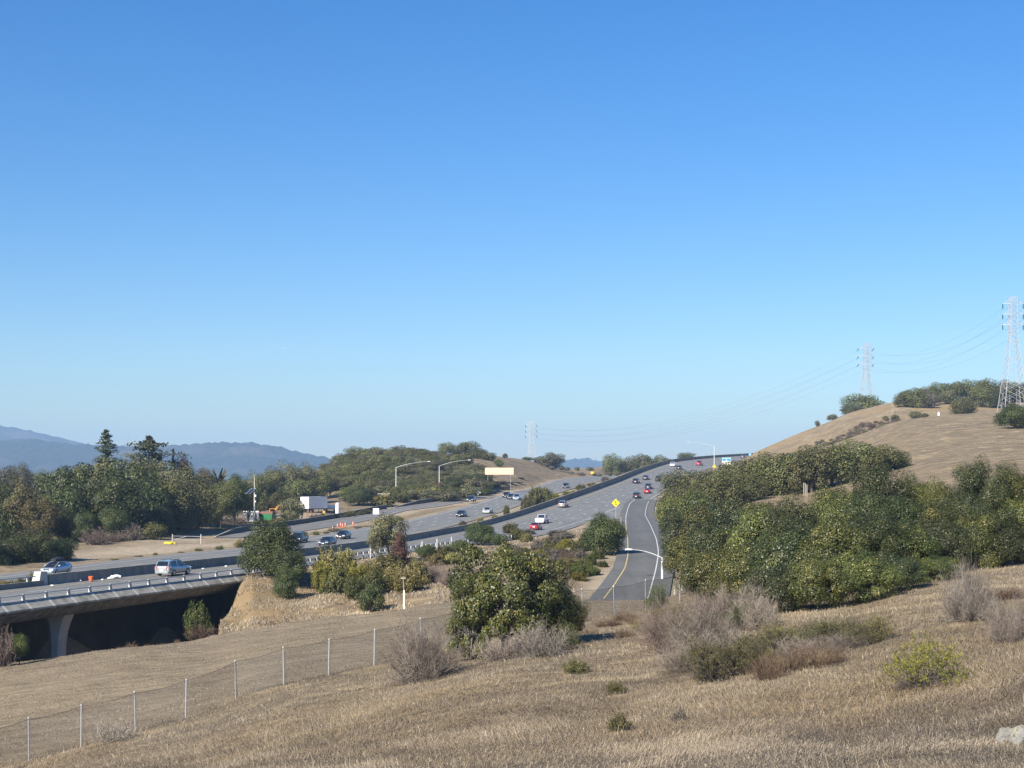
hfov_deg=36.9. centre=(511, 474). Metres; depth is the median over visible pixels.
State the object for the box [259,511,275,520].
skip
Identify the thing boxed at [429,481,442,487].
shrub
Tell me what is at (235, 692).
chain link fence
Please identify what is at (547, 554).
shrub
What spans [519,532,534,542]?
shrub
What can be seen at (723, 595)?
shrub
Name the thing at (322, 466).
oak tree
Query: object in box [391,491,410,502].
shrub
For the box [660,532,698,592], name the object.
broadleaf tree
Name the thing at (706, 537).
broadleaf tree
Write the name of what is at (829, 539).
broadleaf tree
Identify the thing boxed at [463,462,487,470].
oak tree
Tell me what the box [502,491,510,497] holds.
car
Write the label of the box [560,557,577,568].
shrub
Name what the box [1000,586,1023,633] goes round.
shrub
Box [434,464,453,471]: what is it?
oak tree
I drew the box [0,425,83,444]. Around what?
hills
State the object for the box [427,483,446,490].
oak tree
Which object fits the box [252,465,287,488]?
oak tree
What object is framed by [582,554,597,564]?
shrub
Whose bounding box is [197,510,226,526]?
oak tree
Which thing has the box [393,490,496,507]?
roadside barrier
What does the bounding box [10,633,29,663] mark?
shrub
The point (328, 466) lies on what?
oak tree
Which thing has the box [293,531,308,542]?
minivan
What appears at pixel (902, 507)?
broadleaf tree
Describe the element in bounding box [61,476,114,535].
oak tree
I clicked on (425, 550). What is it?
shrub
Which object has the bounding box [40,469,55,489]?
oak tree
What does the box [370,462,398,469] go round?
oak tree
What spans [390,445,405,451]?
oak tree
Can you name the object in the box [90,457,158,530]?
oak tree
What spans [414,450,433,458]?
oak tree
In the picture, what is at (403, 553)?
shrub
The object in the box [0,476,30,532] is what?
oak tree
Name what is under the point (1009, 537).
broadleaf tree
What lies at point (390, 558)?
shrub
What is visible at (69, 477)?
oak tree
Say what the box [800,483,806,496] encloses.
post fence
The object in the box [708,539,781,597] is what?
broadleaf tree
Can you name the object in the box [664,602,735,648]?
shrub
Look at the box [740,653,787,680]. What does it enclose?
shrub
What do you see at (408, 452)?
oak tree
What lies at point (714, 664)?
shrub
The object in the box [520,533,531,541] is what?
shrub
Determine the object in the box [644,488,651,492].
car
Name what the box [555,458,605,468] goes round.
distant hills
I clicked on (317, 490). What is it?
oak tree
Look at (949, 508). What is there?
broadleaf tree
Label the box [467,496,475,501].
car
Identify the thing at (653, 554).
street lamp
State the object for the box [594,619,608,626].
shrub
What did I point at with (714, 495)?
oak tree
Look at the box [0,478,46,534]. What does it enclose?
oak tree
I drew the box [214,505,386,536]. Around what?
roadside barrier
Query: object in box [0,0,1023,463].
sky
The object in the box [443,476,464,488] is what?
oak tree
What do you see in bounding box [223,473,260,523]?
oak tree
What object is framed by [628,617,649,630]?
shrub
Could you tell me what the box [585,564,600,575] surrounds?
shrub
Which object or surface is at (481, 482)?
oak tree
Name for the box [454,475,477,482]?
oak tree
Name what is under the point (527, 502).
shrub
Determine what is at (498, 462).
oak tree
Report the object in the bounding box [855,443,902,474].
oak tree
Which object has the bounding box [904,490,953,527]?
broadleaf tree
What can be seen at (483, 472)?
oak tree
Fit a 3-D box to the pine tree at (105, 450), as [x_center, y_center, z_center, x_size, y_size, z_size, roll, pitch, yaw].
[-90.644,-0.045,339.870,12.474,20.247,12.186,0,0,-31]
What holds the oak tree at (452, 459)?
on the ground at (944, 443)
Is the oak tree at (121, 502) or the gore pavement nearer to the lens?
the oak tree at (121, 502)
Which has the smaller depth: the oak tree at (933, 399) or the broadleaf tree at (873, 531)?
the broadleaf tree at (873, 531)
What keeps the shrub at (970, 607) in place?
on the ground at (944, 443)
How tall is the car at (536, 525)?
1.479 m
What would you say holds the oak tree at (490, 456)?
on the ground at (944, 443)
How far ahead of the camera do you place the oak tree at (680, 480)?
395.74 m
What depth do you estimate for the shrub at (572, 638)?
78.91 m
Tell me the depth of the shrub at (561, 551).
185.95 m
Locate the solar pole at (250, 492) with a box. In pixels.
[245,476,255,524]
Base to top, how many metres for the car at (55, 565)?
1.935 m
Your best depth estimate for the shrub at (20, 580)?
155.79 m
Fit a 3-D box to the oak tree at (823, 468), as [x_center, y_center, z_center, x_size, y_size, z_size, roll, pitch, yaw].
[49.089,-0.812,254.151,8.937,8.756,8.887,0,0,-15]
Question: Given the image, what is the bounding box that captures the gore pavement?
[582,504,623,520]
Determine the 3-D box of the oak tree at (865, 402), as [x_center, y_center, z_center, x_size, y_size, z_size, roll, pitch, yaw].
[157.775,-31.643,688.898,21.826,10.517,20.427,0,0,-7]
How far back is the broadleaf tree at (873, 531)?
87.38 m
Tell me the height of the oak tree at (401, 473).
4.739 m
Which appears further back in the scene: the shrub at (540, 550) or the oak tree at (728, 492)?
the oak tree at (728, 492)
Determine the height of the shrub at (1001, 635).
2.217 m
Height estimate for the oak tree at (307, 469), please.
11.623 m
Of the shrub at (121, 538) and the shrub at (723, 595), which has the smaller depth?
the shrub at (723, 595)
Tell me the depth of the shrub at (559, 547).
190.85 m
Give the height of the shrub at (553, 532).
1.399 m
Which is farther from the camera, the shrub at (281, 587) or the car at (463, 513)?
the car at (463, 513)
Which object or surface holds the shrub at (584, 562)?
on the ground at (944, 443)
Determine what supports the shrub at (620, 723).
on the ground at (944, 443)
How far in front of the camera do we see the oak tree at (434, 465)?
508.42 m
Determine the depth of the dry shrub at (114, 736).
77.24 m
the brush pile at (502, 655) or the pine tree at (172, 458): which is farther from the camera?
the pine tree at (172, 458)
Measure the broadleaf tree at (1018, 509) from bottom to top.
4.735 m
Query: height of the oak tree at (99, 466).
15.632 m
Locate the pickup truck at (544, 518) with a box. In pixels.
[535,514,548,523]
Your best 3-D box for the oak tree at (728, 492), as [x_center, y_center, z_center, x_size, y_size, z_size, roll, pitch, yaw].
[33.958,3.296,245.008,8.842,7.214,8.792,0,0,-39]
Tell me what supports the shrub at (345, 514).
on the ground at (944, 443)
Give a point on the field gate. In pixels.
(200, 536)
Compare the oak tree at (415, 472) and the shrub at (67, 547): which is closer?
the shrub at (67, 547)
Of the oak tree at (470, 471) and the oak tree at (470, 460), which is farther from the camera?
the oak tree at (470, 460)
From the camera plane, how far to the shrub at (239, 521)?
344.39 m
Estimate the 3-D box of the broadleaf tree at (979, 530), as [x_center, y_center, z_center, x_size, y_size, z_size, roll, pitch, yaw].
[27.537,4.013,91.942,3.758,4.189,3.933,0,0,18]
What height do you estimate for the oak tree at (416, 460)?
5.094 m
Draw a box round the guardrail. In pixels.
[250,535,511,573]
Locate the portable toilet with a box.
[255,511,258,519]
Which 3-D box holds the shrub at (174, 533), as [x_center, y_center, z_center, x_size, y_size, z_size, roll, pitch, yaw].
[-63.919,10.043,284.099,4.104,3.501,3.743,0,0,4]
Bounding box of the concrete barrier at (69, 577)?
[32,453,752,584]
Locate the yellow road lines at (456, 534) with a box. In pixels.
[2,466,664,597]
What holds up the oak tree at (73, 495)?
on the ground at (944, 443)
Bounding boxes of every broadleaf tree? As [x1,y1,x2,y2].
[366,527,386,555]
[369,514,410,556]
[444,574,496,659]
[446,541,563,650]
[514,558,585,642]
[655,494,681,534]
[657,508,690,577]
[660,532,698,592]
[673,487,713,532]
[673,542,743,602]
[676,501,714,538]
[687,515,734,586]
[706,496,745,530]
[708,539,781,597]
[722,502,796,560]
[737,564,815,614]
[740,501,782,532]
[743,522,820,598]
[759,491,820,548]
[784,552,861,609]
[793,516,875,590]
[797,485,844,526]
[815,483,860,529]
[823,549,907,603]
[836,509,916,586]
[842,486,901,540]
[844,456,917,518]
[872,553,929,591]
[879,492,928,532]
[880,517,942,580]
[885,468,931,512]
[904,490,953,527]
[914,474,958,518]
[916,513,971,573]
[918,554,967,582]
[931,495,976,523]
[947,485,963,512]
[949,507,1002,569]
[950,484,1016,561]
[951,453,1013,513]
[972,523,1023,566]
[983,458,1023,507]
[989,492,1023,559]
[1006,471,1023,507]
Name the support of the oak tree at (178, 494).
on the ground at (944, 443)
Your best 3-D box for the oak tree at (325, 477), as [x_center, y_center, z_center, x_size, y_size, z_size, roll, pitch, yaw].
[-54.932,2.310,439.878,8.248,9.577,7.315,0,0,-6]
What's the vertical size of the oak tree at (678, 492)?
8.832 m
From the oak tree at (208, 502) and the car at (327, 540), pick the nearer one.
the car at (327, 540)
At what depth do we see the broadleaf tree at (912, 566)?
81.38 m
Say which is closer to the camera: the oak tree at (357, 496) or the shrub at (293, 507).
the shrub at (293, 507)
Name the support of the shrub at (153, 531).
on the ground at (944, 443)
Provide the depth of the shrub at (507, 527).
285.90 m
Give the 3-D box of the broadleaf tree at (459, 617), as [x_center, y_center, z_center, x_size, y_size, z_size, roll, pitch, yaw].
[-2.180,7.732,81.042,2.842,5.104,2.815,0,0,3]
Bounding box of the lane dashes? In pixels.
[32,458,719,591]
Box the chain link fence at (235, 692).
[0,575,699,766]
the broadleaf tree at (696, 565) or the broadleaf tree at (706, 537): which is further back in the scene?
the broadleaf tree at (706, 537)
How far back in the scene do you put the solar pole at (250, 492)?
323.86 m
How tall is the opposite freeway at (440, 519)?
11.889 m
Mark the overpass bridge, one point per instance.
(142, 615)
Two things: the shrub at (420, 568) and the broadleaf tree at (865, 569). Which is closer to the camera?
the broadleaf tree at (865, 569)
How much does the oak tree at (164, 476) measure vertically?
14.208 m
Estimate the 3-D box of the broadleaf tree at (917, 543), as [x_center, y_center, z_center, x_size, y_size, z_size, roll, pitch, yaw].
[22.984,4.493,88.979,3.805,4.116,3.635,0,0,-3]
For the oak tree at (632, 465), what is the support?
on the ground at (944, 443)
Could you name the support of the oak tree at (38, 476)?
on the ground at (944, 443)
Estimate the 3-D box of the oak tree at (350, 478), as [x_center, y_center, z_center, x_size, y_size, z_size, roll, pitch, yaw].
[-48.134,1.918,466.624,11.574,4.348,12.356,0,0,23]
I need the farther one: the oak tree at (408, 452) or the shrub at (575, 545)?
the oak tree at (408, 452)
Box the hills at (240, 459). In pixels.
[0,438,331,482]
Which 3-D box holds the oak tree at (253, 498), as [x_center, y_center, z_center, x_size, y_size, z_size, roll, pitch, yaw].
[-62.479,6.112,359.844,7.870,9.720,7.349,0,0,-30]
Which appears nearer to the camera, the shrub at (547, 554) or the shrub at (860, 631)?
the shrub at (860, 631)
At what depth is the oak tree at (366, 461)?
516.10 m
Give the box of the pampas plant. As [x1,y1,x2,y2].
[233,538,242,547]
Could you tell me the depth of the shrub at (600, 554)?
184.50 m
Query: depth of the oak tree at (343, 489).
429.60 m
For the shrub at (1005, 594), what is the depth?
68.67 m
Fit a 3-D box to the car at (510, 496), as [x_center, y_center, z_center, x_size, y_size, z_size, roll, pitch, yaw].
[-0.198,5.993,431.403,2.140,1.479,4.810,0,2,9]
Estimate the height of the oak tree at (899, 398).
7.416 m
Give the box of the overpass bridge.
[0,569,246,662]
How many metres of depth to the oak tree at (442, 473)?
479.92 m
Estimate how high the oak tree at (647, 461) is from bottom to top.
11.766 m
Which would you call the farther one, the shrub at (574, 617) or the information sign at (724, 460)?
the information sign at (724, 460)
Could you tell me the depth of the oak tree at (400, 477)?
463.06 m
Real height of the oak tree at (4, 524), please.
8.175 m
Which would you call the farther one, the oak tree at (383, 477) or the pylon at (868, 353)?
the pylon at (868, 353)
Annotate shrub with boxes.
[0,533,39,563]
[0,545,12,565]
[0,580,18,583]
[0,621,19,666]
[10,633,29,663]
[14,527,66,562]
[14,578,31,582]
[40,536,79,560]
[78,527,118,544]
[86,715,140,745]
[105,530,129,541]
[120,520,146,540]
[140,521,167,539]
[166,525,176,535]
[182,599,211,639]
[183,620,219,639]
[216,521,238,524]
[222,516,249,523]
[269,517,286,522]
[271,566,299,598]
[276,496,306,518]
[280,511,295,520]
[309,560,330,591]
[312,544,343,576]
[317,562,350,594]
[328,527,337,531]
[334,544,358,573]
[342,512,351,516]
[342,576,365,600]
[347,561,370,584]
[356,583,386,611]
[360,567,393,593]
[361,509,369,513]
[362,559,384,578]
[370,492,395,507]
[371,551,406,574]
[371,605,470,686]
[380,561,406,588]
[387,544,412,564]
[390,566,424,593]
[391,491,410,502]
[393,529,408,559]
[407,558,431,584]
[409,487,424,499]
[414,544,435,556]
[417,561,437,572]
[424,553,445,565]
[424,557,450,582]
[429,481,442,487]
[434,545,456,555]
[435,563,463,586]
[443,551,462,564]
[448,539,469,551]
[494,480,509,484]
[502,522,519,533]
[503,504,509,514]
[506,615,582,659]
[509,527,526,539]
[511,544,521,552]
[511,549,526,558]
[518,547,531,552]
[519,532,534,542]
[520,494,533,509]
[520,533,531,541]
[521,457,533,460]
[523,529,535,533]
[528,485,544,505]
[528,545,543,549]
[530,538,547,547]
[533,547,545,552]
[539,552,549,557]
[541,487,554,501]
[543,542,556,550]
[543,547,559,555]
[543,555,555,565]
[544,535,561,544]
[547,530,567,535]
[550,593,591,634]
[551,553,562,561]
[552,544,564,549]
[553,615,583,650]
[555,530,575,539]
[556,549,570,556]
[558,538,575,548]
[560,551,574,558]
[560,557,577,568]
[562,656,590,673]
[566,563,587,574]
[568,572,589,580]
[569,541,582,550]
[570,548,586,558]
[573,559,592,567]
[574,484,586,490]
[577,627,598,634]
[578,511,627,555]
[580,563,589,571]
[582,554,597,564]
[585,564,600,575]
[590,549,604,558]
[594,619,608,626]
[596,560,607,567]
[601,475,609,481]
[604,677,628,695]
[605,711,633,731]
[606,616,624,626]
[608,611,635,620]
[609,626,635,637]
[612,610,636,620]
[619,614,645,623]
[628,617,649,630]
[630,609,666,646]
[631,591,698,655]
[643,581,670,611]
[643,624,717,674]
[653,587,749,656]
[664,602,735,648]
[669,706,686,721]
[670,626,753,684]
[678,582,744,628]
[686,577,779,628]
[711,630,782,676]
[712,625,773,654]
[719,598,764,632]
[736,582,786,632]
[737,625,806,656]
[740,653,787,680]
[754,618,798,649]
[760,642,820,675]
[771,632,846,658]
[784,625,824,648]
[796,630,868,652]
[796,637,836,667]
[797,617,849,641]
[817,640,851,663]
[820,614,863,640]
[837,621,887,646]
[860,612,900,641]
[875,628,984,692]
[890,414,899,419]
[907,410,921,417]
[932,542,1011,622]
[976,593,1023,643]
[979,596,1018,625]
[987,584,1023,600]
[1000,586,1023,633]
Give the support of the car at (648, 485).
on the freeway at (580, 509)
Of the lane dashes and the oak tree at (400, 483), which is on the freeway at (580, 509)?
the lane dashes
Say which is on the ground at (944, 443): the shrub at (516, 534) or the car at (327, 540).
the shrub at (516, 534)
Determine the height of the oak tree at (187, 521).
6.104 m
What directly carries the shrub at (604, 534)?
on the ground at (944, 443)
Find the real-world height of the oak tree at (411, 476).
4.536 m
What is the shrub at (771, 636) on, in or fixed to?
on the ground at (944, 443)
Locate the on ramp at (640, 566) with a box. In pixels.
[587,499,672,600]
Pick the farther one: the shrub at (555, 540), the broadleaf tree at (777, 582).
the shrub at (555, 540)
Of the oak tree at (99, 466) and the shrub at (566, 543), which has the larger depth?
the oak tree at (99, 466)
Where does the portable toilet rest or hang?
on the toilet trailer
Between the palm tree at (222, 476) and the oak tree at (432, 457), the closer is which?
the palm tree at (222, 476)
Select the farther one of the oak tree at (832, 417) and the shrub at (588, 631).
the oak tree at (832, 417)
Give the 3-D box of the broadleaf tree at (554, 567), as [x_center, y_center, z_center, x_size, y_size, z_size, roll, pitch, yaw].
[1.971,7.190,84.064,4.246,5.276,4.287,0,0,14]
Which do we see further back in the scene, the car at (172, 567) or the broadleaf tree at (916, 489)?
the car at (172, 567)
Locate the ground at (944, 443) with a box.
[0,399,1023,767]
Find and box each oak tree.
[0,465,21,487]
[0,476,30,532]
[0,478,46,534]
[0,500,26,539]
[5,461,34,491]
[20,493,60,533]
[30,469,45,492]
[33,467,79,518]
[39,502,74,540]
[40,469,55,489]
[45,461,107,502]
[46,486,93,539]
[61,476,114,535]
[67,510,99,540]
[73,456,124,518]
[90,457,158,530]
[90,470,153,528]
[97,503,130,537]
[121,475,170,530]
[125,456,168,482]
[140,505,178,532]
[141,463,193,502]
[155,472,200,531]
[166,461,204,491]
[169,455,192,477]
[170,506,197,532]
[183,480,219,530]
[187,467,224,525]
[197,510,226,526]
[209,478,241,528]
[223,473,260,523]
[237,517,304,577]
[241,480,261,509]
[246,469,270,505]
[251,493,267,512]
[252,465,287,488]
[258,481,289,509]
[262,545,310,581]
[267,491,290,507]
[271,459,305,489]
[277,477,313,501]
[293,461,318,481]
[302,477,330,496]
[313,466,333,493]
[318,462,331,470]
[323,470,339,496]
[324,461,339,469]
[329,453,356,462]
[329,467,348,476]
[331,477,345,490]
[332,455,354,464]
[333,487,371,496]
[336,464,351,467]
[337,458,360,465]
[338,465,363,476]
[338,474,364,485]
[338,486,377,505]
[343,446,361,454]
[344,474,370,485]
[346,483,367,488]
[349,463,378,474]
[351,450,362,457]
[357,447,384,456]
[359,454,387,465]
[360,470,381,477]
[362,480,382,492]
[363,469,385,475]
[364,446,386,454]
[368,454,391,464]
[368,474,395,482]
[368,485,392,493]
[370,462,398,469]
[370,479,397,486]
[378,473,398,480]
[383,485,407,495]
[384,465,405,475]
[386,479,408,488]
[388,449,407,460]
[388,455,415,466]
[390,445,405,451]
[392,466,414,476]
[392,475,405,480]
[396,462,419,468]
[396,488,417,497]
[397,479,415,485]
[401,447,416,456]
[401,457,425,467]
[402,474,422,480]
[408,467,421,475]
[410,482,435,489]
[412,489,441,499]
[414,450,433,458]
[415,460,444,470]
[417,469,436,475]
[421,454,443,461]
[422,470,450,477]
[424,474,443,480]
[426,478,442,482]
[427,480,450,488]
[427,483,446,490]
[430,450,450,454]
[430,491,466,501]
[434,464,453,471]
[436,459,452,467]
[438,442,457,454]
[442,454,467,465]
[442,486,460,493]
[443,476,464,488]
[445,489,466,497]
[450,454,474,463]
[452,440,481,455]
[452,464,481,472]
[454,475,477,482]
[455,483,480,498]
[461,469,480,473]
[461,476,491,489]
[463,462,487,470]
[463,521,496,544]
[465,448,487,458]
[471,470,493,482]
[472,473,494,484]
[478,488,493,495]
[480,452,496,460]
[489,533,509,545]
[494,458,503,466]
[534,452,565,468]
[602,453,621,474]
[617,458,627,473]
[623,455,640,472]
[633,453,656,467]
[652,454,666,462]
[655,469,707,495]
[656,482,685,518]
[677,452,695,457]
[680,477,727,516]
[686,468,715,488]
[699,474,754,510]
[706,460,753,484]
[721,473,770,502]
[725,456,769,492]
[739,472,794,495]
[741,451,790,494]
[767,450,818,493]
[783,445,836,492]
[809,442,857,485]
[826,414,837,420]
[828,439,877,481]
[839,393,885,408]
[839,405,860,413]
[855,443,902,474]
[877,450,912,468]
[892,389,913,406]
[904,388,930,407]
[919,386,936,402]
[923,393,936,407]
[927,382,949,398]
[936,389,956,403]
[945,381,968,399]
[948,396,978,414]
[955,378,980,398]
[965,385,994,406]
[974,378,1004,396]
[986,387,1010,407]
[991,402,1023,428]
[993,379,1019,401]
[1009,382,1023,402]
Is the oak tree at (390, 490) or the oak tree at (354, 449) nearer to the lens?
the oak tree at (390, 490)
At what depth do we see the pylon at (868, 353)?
704.58 m
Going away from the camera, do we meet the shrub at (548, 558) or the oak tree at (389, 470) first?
the shrub at (548, 558)
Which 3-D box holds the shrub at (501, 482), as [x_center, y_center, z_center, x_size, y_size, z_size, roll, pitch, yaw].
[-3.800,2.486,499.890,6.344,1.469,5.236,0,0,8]
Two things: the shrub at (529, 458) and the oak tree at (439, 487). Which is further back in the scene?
the shrub at (529, 458)
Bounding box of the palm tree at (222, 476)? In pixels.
[210,468,226,526]
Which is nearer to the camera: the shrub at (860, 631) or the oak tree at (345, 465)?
the shrub at (860, 631)
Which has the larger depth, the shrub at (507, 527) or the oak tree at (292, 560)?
the shrub at (507, 527)
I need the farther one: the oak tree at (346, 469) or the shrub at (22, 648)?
the oak tree at (346, 469)
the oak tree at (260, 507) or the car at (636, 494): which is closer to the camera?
the oak tree at (260, 507)
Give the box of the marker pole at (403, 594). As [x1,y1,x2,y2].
[401,578,405,608]
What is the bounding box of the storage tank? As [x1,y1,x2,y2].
[335,503,339,513]
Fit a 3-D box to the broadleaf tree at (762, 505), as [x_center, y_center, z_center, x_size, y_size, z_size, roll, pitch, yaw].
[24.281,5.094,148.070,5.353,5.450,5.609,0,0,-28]
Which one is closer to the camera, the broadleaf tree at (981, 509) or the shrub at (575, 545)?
the broadleaf tree at (981, 509)
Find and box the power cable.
[526,361,835,430]
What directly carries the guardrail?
on the ground at (944, 443)
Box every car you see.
[41,557,71,572]
[155,559,190,575]
[318,536,336,545]
[336,530,350,538]
[456,510,466,516]
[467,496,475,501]
[483,507,492,512]
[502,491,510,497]
[507,494,513,498]
[513,494,520,499]
[530,522,541,529]
[558,500,567,507]
[632,478,639,482]
[633,492,640,497]
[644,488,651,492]
[645,483,652,488]
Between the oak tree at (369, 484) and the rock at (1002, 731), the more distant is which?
the oak tree at (369, 484)
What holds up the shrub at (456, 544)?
on the ground at (944, 443)
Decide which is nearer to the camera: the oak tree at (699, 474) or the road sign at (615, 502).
the road sign at (615, 502)
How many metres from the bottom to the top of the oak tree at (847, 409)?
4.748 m
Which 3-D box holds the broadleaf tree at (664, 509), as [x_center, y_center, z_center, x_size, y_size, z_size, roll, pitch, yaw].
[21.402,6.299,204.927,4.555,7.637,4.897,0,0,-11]
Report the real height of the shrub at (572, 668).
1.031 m
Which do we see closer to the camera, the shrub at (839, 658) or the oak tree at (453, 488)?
the shrub at (839, 658)
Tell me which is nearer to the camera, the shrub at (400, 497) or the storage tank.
the storage tank
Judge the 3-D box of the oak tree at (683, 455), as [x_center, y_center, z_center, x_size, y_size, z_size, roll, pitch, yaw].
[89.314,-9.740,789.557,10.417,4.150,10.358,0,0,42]
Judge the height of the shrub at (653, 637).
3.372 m
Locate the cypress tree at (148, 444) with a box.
[111,435,191,470]
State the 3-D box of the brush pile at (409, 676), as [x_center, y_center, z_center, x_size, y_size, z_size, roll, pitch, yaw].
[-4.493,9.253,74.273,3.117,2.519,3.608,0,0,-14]
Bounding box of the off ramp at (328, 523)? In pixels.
[213,496,495,537]
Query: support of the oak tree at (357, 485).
on the ground at (944, 443)
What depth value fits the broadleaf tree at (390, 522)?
195.01 m
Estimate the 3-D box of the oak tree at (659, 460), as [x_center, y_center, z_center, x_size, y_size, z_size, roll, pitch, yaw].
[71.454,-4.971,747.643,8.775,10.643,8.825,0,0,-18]
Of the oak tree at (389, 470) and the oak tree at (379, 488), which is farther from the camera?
the oak tree at (389, 470)
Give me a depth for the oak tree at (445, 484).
447.61 m
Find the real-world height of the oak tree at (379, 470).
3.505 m
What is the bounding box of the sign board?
[373,508,378,513]
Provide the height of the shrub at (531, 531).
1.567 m
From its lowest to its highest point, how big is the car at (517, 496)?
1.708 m
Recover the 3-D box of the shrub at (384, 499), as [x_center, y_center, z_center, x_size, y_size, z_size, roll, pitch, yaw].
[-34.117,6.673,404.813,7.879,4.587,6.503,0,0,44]
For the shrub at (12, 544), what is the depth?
204.10 m
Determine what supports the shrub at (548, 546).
on the ground at (944, 443)
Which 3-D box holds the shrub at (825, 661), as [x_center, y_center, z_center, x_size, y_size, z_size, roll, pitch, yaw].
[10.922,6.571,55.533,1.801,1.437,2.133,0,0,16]
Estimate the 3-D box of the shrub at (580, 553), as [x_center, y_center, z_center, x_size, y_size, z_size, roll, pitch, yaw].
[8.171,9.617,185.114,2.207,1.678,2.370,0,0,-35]
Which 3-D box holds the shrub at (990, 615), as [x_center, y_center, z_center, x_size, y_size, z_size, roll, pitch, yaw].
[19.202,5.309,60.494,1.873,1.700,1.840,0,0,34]
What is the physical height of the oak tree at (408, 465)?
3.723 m
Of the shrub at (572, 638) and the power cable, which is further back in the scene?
the power cable
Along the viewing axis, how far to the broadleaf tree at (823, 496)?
121.39 m
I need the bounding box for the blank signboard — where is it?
[485,468,512,492]
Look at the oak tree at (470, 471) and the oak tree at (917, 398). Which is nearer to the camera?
the oak tree at (470, 471)
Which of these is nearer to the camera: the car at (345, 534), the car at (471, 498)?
the car at (345, 534)
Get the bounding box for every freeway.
[0,456,747,602]
[0,475,615,581]
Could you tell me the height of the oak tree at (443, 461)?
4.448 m
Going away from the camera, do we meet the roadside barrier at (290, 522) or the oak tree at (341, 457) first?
the roadside barrier at (290, 522)
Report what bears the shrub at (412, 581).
on the ground at (944, 443)
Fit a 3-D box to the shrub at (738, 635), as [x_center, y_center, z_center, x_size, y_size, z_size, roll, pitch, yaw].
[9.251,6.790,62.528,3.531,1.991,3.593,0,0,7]
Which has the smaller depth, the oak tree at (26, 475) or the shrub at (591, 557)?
the shrub at (591, 557)
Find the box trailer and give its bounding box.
[300,496,326,512]
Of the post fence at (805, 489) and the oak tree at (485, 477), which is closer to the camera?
the post fence at (805, 489)
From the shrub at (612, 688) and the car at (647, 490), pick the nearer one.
the shrub at (612, 688)
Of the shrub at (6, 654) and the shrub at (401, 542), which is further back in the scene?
the shrub at (401, 542)
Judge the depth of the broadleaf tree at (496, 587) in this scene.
80.73 m
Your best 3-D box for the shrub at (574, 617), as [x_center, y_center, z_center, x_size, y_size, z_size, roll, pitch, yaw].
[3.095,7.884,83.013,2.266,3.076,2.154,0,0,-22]
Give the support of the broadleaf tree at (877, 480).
on the ground at (944, 443)
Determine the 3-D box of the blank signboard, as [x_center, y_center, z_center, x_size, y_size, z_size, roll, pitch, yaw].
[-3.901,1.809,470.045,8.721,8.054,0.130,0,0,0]
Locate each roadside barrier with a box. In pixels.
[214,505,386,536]
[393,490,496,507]
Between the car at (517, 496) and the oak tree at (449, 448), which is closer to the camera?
the car at (517, 496)
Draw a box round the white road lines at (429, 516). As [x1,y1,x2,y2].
[4,458,742,601]
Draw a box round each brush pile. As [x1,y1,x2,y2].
[389,644,448,685]
[473,632,538,665]
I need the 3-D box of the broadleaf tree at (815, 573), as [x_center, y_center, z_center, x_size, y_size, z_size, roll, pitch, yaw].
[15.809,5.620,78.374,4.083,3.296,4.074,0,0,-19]
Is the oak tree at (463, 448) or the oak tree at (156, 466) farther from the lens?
the oak tree at (463, 448)
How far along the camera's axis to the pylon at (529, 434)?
948.82 m
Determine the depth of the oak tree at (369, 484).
437.12 m
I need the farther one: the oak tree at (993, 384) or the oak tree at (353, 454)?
the oak tree at (993, 384)
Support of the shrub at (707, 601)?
on the ground at (944, 443)
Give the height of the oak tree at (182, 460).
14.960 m
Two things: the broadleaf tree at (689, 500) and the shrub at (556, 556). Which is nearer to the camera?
the shrub at (556, 556)
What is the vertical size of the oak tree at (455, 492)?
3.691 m
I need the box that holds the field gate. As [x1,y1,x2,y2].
[172,534,201,543]
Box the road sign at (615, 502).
[612,499,618,517]
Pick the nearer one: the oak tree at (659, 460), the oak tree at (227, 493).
the oak tree at (227, 493)
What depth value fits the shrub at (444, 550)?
204.34 m
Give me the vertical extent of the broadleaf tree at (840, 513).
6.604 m
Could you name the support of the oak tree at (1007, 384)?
on the ground at (944, 443)
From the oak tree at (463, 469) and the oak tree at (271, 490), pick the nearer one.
the oak tree at (271, 490)
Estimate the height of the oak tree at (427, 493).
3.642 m
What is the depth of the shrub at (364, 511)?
379.18 m
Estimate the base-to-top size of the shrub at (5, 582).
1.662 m
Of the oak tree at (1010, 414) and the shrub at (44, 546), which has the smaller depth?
the shrub at (44, 546)
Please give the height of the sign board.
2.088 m
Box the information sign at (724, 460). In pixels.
[722,458,730,464]
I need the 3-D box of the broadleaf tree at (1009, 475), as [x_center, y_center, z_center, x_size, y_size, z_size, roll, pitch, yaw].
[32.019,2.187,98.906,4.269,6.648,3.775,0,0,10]
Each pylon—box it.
[525,421,536,456]
[857,343,873,396]
[997,296,1023,411]
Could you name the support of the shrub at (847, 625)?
on the ground at (944, 443)
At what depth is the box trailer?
370.00 m
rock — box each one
[994,727,1012,744]
[1009,725,1023,745]
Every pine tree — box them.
[92,429,122,468]
[170,449,175,470]
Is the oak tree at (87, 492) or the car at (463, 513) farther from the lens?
the car at (463, 513)
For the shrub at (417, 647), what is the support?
on the ground at (944, 443)
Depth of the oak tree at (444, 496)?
424.27 m

